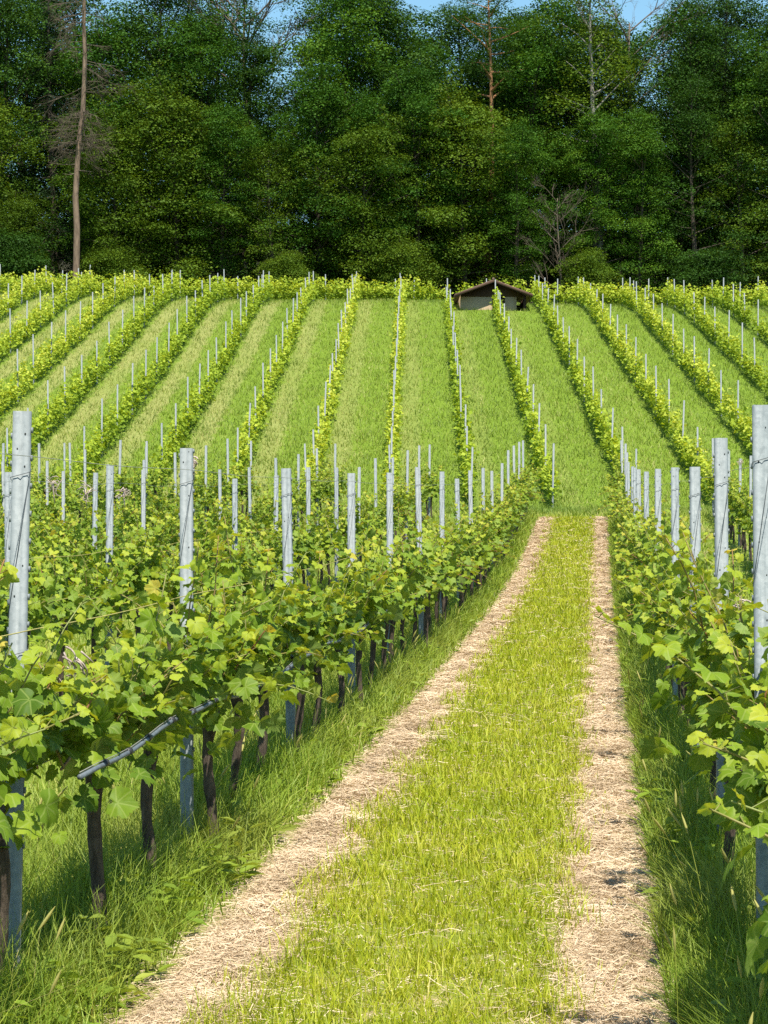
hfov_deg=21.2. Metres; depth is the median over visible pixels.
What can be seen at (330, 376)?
trellis post
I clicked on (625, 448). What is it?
trellis post
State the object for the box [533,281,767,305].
vine hedge
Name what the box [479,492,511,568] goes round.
grapevine
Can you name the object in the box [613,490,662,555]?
grapevine
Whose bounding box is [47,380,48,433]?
trellis post
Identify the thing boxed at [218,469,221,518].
trellis post
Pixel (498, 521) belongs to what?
grapevine
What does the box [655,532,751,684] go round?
grapevine
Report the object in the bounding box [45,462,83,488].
grapevine
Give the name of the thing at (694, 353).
trellis post
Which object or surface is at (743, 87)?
beech tree
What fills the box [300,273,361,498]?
vine hedge
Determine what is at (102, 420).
trellis post
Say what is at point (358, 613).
grapevine
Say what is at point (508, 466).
trellis post
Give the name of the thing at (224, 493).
grapevine
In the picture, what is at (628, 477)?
trellis post
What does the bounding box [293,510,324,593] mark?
grapevine
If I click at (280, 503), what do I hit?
grapevine
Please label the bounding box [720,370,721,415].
trellis post
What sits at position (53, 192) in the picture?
fir tree
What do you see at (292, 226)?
beech tree
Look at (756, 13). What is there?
oak tree
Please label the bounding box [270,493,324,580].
grapevine
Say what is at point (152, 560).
grapevine
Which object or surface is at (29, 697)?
grapevine
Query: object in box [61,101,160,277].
beech tree
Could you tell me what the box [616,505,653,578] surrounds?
grapevine
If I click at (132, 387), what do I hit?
trellis post
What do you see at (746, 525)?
grapevine
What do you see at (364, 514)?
grapevine
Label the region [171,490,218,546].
grapevine
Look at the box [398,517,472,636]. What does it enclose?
grapevine
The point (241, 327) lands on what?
vine hedge
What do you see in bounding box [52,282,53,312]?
trellis post
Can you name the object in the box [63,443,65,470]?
trellis post
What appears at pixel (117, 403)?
trellis post
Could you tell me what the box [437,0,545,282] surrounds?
pine tree
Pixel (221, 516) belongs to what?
grapevine
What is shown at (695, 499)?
trellis post
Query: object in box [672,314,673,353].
trellis post
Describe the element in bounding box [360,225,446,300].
edge shrub
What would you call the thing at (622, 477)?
grapevine
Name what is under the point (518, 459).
trellis post
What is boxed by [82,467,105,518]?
grapevine
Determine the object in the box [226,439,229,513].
trellis post
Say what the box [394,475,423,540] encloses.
grapevine
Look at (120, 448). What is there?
trellis post
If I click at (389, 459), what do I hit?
trellis post
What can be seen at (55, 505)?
grapevine
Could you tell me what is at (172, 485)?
trellis wire
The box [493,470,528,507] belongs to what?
grapevine
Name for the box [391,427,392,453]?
trellis post
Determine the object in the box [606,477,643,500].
grapevine
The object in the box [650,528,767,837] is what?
grapevine
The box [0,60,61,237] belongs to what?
beech tree
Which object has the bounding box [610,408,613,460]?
trellis post
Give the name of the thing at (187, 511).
trellis post
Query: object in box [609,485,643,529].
grapevine
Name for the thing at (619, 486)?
grapevine
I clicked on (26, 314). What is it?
trellis post
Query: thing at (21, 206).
hornbeam tree
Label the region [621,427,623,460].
trellis post
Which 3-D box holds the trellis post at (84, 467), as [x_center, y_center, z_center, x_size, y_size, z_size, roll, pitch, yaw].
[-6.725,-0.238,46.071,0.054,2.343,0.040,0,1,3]
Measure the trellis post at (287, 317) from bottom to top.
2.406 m
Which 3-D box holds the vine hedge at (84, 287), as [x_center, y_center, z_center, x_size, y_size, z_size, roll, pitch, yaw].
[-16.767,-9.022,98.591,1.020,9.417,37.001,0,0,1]
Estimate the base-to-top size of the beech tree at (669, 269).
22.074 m
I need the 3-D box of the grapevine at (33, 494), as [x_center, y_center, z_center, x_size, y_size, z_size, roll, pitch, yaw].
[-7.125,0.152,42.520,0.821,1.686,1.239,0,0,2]
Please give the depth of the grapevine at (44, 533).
33.34 m
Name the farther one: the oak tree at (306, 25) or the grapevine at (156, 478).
the oak tree at (306, 25)
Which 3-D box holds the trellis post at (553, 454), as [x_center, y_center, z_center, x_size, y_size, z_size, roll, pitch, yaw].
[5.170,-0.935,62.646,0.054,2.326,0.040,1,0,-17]
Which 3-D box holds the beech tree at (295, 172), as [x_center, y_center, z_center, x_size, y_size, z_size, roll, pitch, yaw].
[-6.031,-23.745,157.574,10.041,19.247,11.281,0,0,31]
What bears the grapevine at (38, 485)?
on the ground at (276, 424)
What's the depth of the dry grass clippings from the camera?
9.59 m
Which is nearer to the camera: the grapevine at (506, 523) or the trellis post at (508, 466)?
the grapevine at (506, 523)
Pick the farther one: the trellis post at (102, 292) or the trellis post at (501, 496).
the trellis post at (102, 292)
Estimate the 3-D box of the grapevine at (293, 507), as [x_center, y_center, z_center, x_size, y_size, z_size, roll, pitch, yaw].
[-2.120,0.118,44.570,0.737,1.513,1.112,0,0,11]
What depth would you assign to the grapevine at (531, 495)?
48.87 m
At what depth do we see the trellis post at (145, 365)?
81.78 m
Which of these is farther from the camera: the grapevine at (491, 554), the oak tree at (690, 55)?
the oak tree at (690, 55)
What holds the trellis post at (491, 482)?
on the ground at (276, 424)
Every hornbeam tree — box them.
[0,92,74,278]
[0,181,72,279]
[13,99,187,290]
[54,59,263,289]
[211,139,331,299]
[287,100,460,300]
[398,69,550,293]
[665,110,767,299]
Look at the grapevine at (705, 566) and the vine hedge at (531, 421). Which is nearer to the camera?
the grapevine at (705, 566)
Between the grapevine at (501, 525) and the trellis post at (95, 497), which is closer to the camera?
the trellis post at (95, 497)
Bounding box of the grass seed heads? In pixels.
[0,604,767,1023]
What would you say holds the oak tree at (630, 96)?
on the ground at (276, 424)
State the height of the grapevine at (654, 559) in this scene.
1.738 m
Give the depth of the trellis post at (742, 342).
89.31 m
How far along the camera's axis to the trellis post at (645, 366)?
81.92 m
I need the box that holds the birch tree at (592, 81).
[520,0,664,300]
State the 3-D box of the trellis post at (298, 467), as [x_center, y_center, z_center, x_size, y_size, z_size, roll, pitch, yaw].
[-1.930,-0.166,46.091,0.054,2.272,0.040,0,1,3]
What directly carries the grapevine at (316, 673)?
on the ground at (276, 424)
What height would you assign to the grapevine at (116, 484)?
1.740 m
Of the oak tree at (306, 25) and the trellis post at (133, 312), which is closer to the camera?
the trellis post at (133, 312)
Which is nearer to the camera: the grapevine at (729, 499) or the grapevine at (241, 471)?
the grapevine at (729, 499)
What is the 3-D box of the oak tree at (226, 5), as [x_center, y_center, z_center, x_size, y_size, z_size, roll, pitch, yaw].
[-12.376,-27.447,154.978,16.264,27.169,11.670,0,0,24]
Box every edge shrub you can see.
[0,213,73,287]
[80,233,146,294]
[253,241,321,298]
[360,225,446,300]
[549,237,628,304]
[659,228,756,303]
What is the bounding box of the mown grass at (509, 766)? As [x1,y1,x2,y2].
[160,514,632,1023]
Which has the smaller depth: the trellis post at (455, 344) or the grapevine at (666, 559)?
the grapevine at (666, 559)
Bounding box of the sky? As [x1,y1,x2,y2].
[2,0,767,231]
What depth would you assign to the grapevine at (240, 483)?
51.31 m
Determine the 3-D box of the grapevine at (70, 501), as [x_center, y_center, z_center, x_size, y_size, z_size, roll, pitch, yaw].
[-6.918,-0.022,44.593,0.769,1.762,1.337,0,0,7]
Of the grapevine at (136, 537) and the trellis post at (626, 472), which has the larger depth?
the trellis post at (626, 472)
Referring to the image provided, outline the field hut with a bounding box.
[453,277,532,310]
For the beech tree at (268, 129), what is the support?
on the ground at (276, 424)
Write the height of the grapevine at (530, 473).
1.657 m
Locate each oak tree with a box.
[0,0,83,271]
[2,0,142,269]
[25,71,117,280]
[58,0,259,283]
[121,0,298,275]
[177,11,304,284]
[204,116,305,279]
[233,0,396,298]
[296,0,443,297]
[396,1,524,296]
[425,46,527,282]
[450,0,576,287]
[504,35,640,301]
[542,19,715,303]
[565,17,674,302]
[607,99,682,301]
[609,66,767,282]
[615,0,760,287]
[657,0,767,305]
[722,1,767,289]
[725,38,767,290]
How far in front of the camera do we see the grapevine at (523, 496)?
46.58 m
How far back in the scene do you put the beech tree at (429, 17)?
152.42 m
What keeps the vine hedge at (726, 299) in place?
on the ground at (276, 424)
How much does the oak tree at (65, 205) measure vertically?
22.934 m
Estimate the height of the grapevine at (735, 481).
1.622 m
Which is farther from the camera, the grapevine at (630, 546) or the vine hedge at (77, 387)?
the vine hedge at (77, 387)
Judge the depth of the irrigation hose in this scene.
7.93 m
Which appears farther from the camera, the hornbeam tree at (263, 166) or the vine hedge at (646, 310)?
the hornbeam tree at (263, 166)
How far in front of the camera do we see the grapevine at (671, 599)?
13.79 m
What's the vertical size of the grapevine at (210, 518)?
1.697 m
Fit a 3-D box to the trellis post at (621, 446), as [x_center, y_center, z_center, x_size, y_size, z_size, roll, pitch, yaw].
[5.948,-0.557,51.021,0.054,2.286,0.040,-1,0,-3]
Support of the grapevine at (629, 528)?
on the ground at (276, 424)
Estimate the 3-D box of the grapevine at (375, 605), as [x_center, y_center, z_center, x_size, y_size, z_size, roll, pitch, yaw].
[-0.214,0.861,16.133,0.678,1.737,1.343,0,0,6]
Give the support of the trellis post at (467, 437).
on the ground at (276, 424)
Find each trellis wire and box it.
[0,453,514,485]
[1,470,523,636]
[1,476,421,563]
[9,448,429,486]
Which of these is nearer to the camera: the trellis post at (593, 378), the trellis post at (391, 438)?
the trellis post at (391, 438)
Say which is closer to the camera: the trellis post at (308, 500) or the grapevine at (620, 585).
the grapevine at (620, 585)
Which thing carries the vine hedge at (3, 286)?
on the ground at (276, 424)
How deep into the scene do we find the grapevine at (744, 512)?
41.31 m
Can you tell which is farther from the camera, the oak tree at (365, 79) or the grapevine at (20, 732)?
the oak tree at (365, 79)
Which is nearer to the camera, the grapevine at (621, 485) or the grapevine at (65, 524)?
the grapevine at (65, 524)
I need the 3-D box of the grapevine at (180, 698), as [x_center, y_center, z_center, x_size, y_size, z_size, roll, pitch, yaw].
[-0.833,0.947,8.768,0.873,1.651,1.282,0,0,8]
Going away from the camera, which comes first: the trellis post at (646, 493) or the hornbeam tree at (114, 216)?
the trellis post at (646, 493)
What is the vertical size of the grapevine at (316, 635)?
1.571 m
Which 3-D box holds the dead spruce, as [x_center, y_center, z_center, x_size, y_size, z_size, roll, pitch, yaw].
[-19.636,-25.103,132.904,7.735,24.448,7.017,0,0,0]
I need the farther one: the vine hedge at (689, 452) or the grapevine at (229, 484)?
the vine hedge at (689, 452)
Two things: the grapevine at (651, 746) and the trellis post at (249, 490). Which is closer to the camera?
the grapevine at (651, 746)
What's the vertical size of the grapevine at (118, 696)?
1.557 m
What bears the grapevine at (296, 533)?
on the ground at (276, 424)
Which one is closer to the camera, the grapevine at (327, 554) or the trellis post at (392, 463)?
the grapevine at (327, 554)
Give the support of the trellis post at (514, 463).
on the ground at (276, 424)
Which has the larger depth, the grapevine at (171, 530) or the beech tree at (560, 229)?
the beech tree at (560, 229)
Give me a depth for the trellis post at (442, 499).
25.51 m
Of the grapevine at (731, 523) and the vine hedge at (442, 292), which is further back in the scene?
the vine hedge at (442, 292)
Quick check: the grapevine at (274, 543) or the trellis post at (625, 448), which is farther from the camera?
the trellis post at (625, 448)
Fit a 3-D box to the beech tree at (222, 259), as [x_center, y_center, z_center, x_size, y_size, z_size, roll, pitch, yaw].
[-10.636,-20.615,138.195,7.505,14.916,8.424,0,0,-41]
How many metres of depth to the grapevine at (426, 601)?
20.98 m
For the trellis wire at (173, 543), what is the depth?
18.90 m
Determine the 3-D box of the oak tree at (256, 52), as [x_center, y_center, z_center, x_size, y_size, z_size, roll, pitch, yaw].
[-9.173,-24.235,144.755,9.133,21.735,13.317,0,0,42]
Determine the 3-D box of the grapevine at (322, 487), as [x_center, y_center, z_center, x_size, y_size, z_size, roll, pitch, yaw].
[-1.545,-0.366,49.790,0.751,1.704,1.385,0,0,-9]
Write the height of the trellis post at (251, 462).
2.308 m
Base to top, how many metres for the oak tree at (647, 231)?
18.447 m
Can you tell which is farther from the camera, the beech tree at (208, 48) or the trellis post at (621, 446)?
the beech tree at (208, 48)
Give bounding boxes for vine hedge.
[0,266,55,318]
[0,267,99,360]
[0,269,142,417]
[0,272,12,292]
[0,272,185,482]
[1,271,425,299]
[3,272,449,299]
[56,275,230,491]
[135,273,273,507]
[223,274,317,502]
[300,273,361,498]
[379,277,408,495]
[441,290,480,502]
[455,279,529,292]
[490,287,561,504]
[529,277,631,482]
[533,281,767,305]
[539,281,767,306]
[572,277,711,501]
[618,282,751,451]
[663,280,767,396]
[706,280,767,342]
[752,280,767,307]
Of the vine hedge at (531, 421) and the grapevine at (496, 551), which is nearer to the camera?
the grapevine at (496, 551)
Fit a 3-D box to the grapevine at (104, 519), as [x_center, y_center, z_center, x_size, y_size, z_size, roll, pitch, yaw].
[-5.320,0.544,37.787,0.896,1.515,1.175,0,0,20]
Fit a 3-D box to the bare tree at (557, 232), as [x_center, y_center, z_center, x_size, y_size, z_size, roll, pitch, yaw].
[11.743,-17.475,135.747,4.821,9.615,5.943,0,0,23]
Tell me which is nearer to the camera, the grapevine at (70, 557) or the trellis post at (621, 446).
the grapevine at (70, 557)
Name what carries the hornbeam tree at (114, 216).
on the ground at (276, 424)
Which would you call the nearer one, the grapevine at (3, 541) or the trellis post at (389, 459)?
the grapevine at (3, 541)
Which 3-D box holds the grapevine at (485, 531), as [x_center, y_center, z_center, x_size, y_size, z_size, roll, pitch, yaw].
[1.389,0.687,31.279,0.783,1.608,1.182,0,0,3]
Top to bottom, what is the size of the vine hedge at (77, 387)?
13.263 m
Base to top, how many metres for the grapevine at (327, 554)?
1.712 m
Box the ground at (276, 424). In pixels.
[0,224,767,990]
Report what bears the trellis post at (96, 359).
on the ground at (276, 424)
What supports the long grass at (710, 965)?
on the ground at (276, 424)
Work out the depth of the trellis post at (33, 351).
84.94 m
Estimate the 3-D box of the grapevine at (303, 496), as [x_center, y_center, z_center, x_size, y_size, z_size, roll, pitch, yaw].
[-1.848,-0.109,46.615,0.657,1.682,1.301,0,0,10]
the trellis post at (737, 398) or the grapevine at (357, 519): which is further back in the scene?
the trellis post at (737, 398)
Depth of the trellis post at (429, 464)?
52.73 m
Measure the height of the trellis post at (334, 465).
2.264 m
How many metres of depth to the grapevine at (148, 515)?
40.81 m
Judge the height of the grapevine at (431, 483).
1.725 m
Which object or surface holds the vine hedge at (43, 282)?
on the ground at (276, 424)
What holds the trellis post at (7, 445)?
on the ground at (276, 424)
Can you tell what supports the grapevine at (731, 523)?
on the ground at (276, 424)
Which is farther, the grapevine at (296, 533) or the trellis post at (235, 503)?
the grapevine at (296, 533)
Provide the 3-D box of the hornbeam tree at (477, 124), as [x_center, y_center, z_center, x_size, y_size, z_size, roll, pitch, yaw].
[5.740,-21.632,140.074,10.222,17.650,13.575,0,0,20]
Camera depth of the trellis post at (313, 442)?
66.48 m
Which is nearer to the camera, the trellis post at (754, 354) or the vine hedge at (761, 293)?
the trellis post at (754, 354)
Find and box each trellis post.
[1,461,4,517]
[2,443,4,465]
[3,411,32,998]
[4,472,11,667]
[6,428,7,468]
[9,308,10,352]
[17,349,18,401]
[21,275,22,304]
[26,301,27,337]
[32,334,33,383]
[38,443,40,500]
[46,461,48,504]
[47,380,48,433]
[50,322,51,368]
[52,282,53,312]
[61,471,64,574]
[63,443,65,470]
[64,366,65,417]
[65,310,65,353]
[69,443,70,479]
[81,355,82,397]
[83,426,84,478]
[84,449,85,518]
[91,473,98,587]
[96,341,97,383]
[101,398,102,457]
[102,283,103,312]
[105,465,114,665]
[108,322,109,365]
[116,384,117,435]
[118,440,121,507]
[131,363,133,416]
[133,296,134,338]
[141,470,145,533]
[145,350,146,398]
[145,441,147,503]
[156,337,157,383]
[161,423,162,470]
[168,323,169,367]
[174,452,176,504]
[175,403,176,446]
[179,448,194,842]
[187,377,188,428]
[198,363,200,415]
[204,445,206,520]
[207,350,208,387]
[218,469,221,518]
[225,321,226,353]
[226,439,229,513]
[231,310,232,335]
[232,479,237,583]
[237,428,238,469]
[247,403,250,446]
[248,467,251,541]
[250,441,251,503]
[254,386,255,428]
[262,363,263,400]
[273,475,278,585]
[274,458,276,474]
[280,468,295,749]
[286,308,287,329]
[297,454,299,526]
[304,444,305,475]
[306,467,310,594]
[312,429,314,466]
[316,448,318,524]
[317,406,319,458]
[324,382,326,415]
[329,365,330,391]
[334,444,335,514]
[334,467,338,581]
[335,339,336,369]
[347,473,355,693]
[356,467,360,570]
[374,458,376,548]
[386,473,393,656]
[388,445,390,472]
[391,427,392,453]
[391,457,393,542]
[393,370,394,402]
[393,385,394,415]
[405,450,408,539]
[414,467,423,642]
[418,445,419,466]
[428,445,430,515]
[439,472,444,621]
[452,326,453,344]
[454,333,455,360]
[454,479,460,601]
[459,365,460,388]
[460,387,461,417]
[466,426,467,454]
[468,470,473,590]
[471,447,472,478]
[481,468,484,575]
[490,471,493,563]
[500,463,502,546]
[507,450,508,483]
[513,446,515,527]
[518,442,519,478]
[522,440,523,467]
[525,367,528,419]
[538,403,539,445]
[545,424,545,464]
[552,443,554,506]
[592,366,593,399]
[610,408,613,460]
[620,444,622,476]
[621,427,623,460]
[624,444,626,473]
[625,452,627,497]
[627,462,629,501]
[631,466,633,564]
[633,468,636,525]
[635,337,636,373]
[635,449,636,467]
[636,469,641,585]
[643,472,648,523]
[645,354,646,380]
[654,469,661,549]
[655,366,656,415]
[668,379,669,433]
[670,467,679,705]
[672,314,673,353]
[681,400,684,454]
[689,467,701,753]
[693,336,694,380]
[708,348,709,394]
[712,438,713,516]
[713,438,729,842]
[714,307,715,343]
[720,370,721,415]
[728,310,729,339]
[728,450,729,533]
[737,380,738,435]
[738,459,741,546]
[741,323,742,366]
[749,456,751,559]
[750,405,767,938]
[753,338,755,383]
[757,299,758,335]
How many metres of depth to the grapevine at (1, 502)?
39.80 m
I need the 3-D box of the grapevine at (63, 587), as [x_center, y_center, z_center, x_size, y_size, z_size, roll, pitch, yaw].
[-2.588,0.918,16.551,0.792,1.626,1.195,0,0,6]
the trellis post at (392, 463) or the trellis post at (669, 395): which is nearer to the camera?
the trellis post at (392, 463)
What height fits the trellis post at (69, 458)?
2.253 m
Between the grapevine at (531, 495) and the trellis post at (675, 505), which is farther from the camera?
the grapevine at (531, 495)
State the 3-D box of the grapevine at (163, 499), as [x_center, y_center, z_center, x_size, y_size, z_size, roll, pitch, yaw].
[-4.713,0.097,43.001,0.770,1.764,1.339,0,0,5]
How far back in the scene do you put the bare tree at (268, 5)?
148.49 m
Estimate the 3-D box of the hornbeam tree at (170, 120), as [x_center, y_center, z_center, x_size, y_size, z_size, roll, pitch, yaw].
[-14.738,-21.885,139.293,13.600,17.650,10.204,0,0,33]
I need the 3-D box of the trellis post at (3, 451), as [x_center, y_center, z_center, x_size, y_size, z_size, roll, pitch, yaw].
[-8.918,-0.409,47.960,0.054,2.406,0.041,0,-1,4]
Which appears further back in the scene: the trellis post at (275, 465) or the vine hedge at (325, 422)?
the vine hedge at (325, 422)
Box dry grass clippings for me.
[77,515,698,1023]
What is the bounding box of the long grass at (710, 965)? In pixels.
[0,507,767,1023]
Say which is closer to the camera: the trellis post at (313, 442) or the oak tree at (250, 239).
the trellis post at (313, 442)
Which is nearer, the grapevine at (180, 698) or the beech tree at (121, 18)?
the grapevine at (180, 698)
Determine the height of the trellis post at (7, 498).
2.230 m
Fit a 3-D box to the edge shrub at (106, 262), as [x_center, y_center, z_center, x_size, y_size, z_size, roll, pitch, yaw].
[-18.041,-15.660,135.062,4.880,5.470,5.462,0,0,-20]
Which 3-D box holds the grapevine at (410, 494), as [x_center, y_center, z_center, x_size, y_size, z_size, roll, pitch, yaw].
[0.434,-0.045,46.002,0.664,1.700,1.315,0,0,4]
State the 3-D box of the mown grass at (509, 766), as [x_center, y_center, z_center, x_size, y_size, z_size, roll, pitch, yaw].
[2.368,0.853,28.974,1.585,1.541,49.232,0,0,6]
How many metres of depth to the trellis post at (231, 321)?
93.15 m
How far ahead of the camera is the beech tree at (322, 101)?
138.56 m
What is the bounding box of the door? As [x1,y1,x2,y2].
[492,297,504,307]
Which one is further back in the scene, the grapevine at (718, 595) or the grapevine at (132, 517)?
the grapevine at (132, 517)
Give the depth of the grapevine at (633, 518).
24.79 m
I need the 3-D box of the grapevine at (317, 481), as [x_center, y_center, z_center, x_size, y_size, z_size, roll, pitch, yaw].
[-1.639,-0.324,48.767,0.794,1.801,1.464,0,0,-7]
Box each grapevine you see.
[0,468,8,499]
[0,482,35,518]
[0,514,4,549]
[0,518,50,573]
[0,524,85,651]
[0,551,89,843]
[0,562,59,652]
[0,598,113,992]
[29,507,79,629]
[29,520,63,577]
[29,525,110,696]
[30,461,45,497]
[30,479,60,521]
[30,493,43,530]
[30,499,55,555]
[31,461,66,504]
[32,566,195,939]
[35,493,79,549]
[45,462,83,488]
[48,483,75,522]
[48,517,100,624]
[49,464,68,498]
[51,470,85,523]
[57,503,82,581]
[60,501,119,619]
[63,536,155,682]
[63,541,273,888]
[65,471,92,522]
[68,493,120,546]
[77,497,137,572]
[79,510,167,645]
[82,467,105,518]
[83,474,121,514]
[88,502,128,539]
[90,510,150,564]
[98,486,134,564]
[98,488,156,541]
[101,532,338,855]
[104,460,131,505]
[110,458,137,506]
[113,509,179,643]
[114,466,152,509]
[121,492,157,529]
[123,512,163,563]
[130,460,158,499]
[134,513,179,563]
[137,487,178,536]
[142,531,202,650]
[146,475,179,531]
[146,493,179,585]
[148,457,167,494]
[154,499,202,553]
[157,479,179,517]
[160,528,229,597]
[163,537,324,806]
[165,474,198,518]
[168,513,321,771]
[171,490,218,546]
[173,503,242,608]
[193,469,209,510]
[195,466,224,520]
[195,468,214,518]
[195,493,228,549]
[200,515,255,591]
[202,458,235,511]
[202,492,243,550]
[207,464,236,510]
[215,498,231,542]
[221,459,251,500]
[222,496,257,536]
[229,459,265,515]
[230,516,274,595]
[231,513,282,588]
[236,457,259,516]
[238,484,273,536]
[238,499,270,544]
[241,500,297,589]
[246,551,362,733]
[252,541,366,751]
[256,483,280,531]
[259,479,281,530]
[263,508,310,586]
[268,482,302,520]
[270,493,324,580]
[278,484,304,525]
[279,471,305,529]
[292,470,319,534]
[292,470,322,513]
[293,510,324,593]
[294,509,344,576]
[300,461,329,516]
[303,462,334,525]
[311,494,347,586]
[314,462,341,517]
[314,500,341,588]
[319,459,357,515]
[320,511,403,704]
[321,458,347,514]
[321,508,360,582]
[322,548,381,716]
[329,526,406,686]
[338,487,371,548]
[338,501,368,551]
[355,493,386,548]
[356,531,430,677]
[360,493,376,560]
[361,487,397,554]
[361,525,436,662]
[364,525,463,646]
[365,493,385,549]
[372,506,452,659]
[373,483,404,529]
[379,481,402,528]
[381,482,415,545]
[381,510,459,645]
[394,474,415,539]
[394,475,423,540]
[395,470,425,534]
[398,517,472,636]
[399,475,415,511]
[402,463,440,521]
[405,474,432,525]
[412,471,435,508]
[412,512,474,629]
[414,460,441,515]
[416,516,490,620]
[421,464,439,519]
[421,510,485,616]
[434,515,498,602]
[444,511,488,608]
[450,501,487,609]
[451,501,502,600]
[461,489,510,574]
[463,492,509,583]
[468,499,511,586]
[473,505,499,592]
[475,496,514,562]
[478,509,516,594]
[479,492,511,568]
[488,481,523,554]
[489,499,507,569]
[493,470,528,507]
[493,471,531,531]
[493,486,525,525]
[494,472,527,537]
[494,491,521,561]
[495,475,533,534]
[500,485,521,557]
[503,479,527,539]
[504,463,544,519]
[509,464,539,521]
[509,466,544,522]
[510,454,540,514]
[515,460,538,498]
[594,605,767,936]
[597,473,630,510]
[599,461,623,493]
[602,543,689,631]
[605,548,654,595]
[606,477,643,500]
[606,482,643,520]
[607,473,649,503]
[607,487,643,529]
[608,496,654,547]
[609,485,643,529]
[610,454,640,493]
[612,465,623,496]
[612,480,650,518]
[612,498,670,580]
[612,526,670,634]
[613,487,665,555]
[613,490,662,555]
[613,548,740,737]
[614,464,642,496]
[614,508,661,549]
[614,508,666,563]
[615,505,631,554]
[615,547,711,724]
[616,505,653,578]
[616,506,680,593]
[621,500,687,630]
[621,518,689,626]
[625,514,653,615]
[626,509,671,669]
[628,514,713,616]
[629,515,728,697]
[632,577,752,798]
[638,535,753,877]
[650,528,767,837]
[652,549,752,725]
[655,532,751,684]
[662,577,727,838]
[684,599,767,839]
[697,702,767,978]
[703,456,734,494]
[703,467,730,492]
[728,476,752,543]
[728,477,748,551]
[728,478,752,556]
[728,481,741,547]
[729,472,743,539]
[733,483,751,560]
[734,494,752,534]
[734,495,752,533]
[735,505,752,540]
[743,496,752,543]
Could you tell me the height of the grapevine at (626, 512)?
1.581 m
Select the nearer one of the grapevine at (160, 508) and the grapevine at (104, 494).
the grapevine at (160, 508)
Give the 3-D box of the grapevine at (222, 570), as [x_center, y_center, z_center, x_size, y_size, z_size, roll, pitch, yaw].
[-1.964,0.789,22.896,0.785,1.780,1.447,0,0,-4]
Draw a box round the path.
[42,520,699,1023]
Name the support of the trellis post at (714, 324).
on the ground at (276, 424)
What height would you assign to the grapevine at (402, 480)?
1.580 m
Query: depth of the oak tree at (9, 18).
143.40 m
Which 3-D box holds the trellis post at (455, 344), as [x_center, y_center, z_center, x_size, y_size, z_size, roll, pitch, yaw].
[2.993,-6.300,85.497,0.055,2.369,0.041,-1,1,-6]
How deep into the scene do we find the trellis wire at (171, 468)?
8.73 m
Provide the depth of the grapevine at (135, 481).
50.74 m
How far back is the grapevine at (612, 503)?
46.06 m
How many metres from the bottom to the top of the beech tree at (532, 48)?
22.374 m
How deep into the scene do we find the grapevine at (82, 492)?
45.62 m
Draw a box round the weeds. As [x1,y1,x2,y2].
[0,599,767,1023]
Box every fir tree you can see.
[10,0,92,290]
[139,0,224,285]
[351,0,405,297]
[663,0,767,289]
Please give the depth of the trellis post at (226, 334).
89.42 m
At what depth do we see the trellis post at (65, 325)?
92.45 m
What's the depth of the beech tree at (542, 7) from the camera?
156.80 m
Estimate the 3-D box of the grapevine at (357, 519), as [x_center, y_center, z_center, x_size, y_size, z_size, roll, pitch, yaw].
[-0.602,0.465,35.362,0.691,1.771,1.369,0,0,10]
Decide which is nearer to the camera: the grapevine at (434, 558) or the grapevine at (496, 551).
the grapevine at (434, 558)
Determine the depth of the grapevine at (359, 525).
36.46 m
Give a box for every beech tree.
[0,0,120,273]
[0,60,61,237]
[2,60,99,284]
[19,0,204,284]
[27,14,186,294]
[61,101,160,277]
[115,3,295,292]
[139,97,246,279]
[172,96,295,293]
[206,111,318,287]
[250,61,394,295]
[251,0,422,298]
[261,79,358,282]
[261,167,316,282]
[342,9,520,299]
[347,54,488,291]
[355,45,499,300]
[463,6,614,302]
[464,0,657,304]
[466,114,569,292]
[506,88,589,302]
[545,102,669,288]
[578,110,696,303]
[594,173,667,304]
[617,0,765,289]
[624,31,767,303]
[682,24,767,300]
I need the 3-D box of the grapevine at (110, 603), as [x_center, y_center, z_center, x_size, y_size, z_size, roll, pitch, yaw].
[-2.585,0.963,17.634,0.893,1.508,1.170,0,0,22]
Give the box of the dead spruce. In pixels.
[37,0,139,279]
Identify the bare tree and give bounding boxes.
[165,0,317,280]
[520,175,598,300]
[577,0,718,285]
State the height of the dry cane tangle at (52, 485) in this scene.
0.223 m
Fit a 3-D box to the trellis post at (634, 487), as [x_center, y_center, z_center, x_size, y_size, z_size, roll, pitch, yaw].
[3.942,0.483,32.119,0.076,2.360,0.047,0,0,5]
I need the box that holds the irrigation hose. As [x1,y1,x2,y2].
[77,498,523,779]
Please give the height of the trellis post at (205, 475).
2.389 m
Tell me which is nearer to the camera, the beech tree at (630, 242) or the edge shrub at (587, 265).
the edge shrub at (587, 265)
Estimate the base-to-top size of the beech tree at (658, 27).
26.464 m
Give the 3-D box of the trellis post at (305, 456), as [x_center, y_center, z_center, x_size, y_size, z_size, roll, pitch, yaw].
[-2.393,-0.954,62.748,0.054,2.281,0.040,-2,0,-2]
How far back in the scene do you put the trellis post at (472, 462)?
62.98 m
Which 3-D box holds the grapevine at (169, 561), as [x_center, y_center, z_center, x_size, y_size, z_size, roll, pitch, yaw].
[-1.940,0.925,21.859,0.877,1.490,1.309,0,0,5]
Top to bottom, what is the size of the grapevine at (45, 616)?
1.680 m
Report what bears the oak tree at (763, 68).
on the ground at (276, 424)
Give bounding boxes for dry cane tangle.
[44,476,62,503]
[57,646,93,680]
[77,480,96,507]
[115,487,130,507]
[193,456,198,479]
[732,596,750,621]

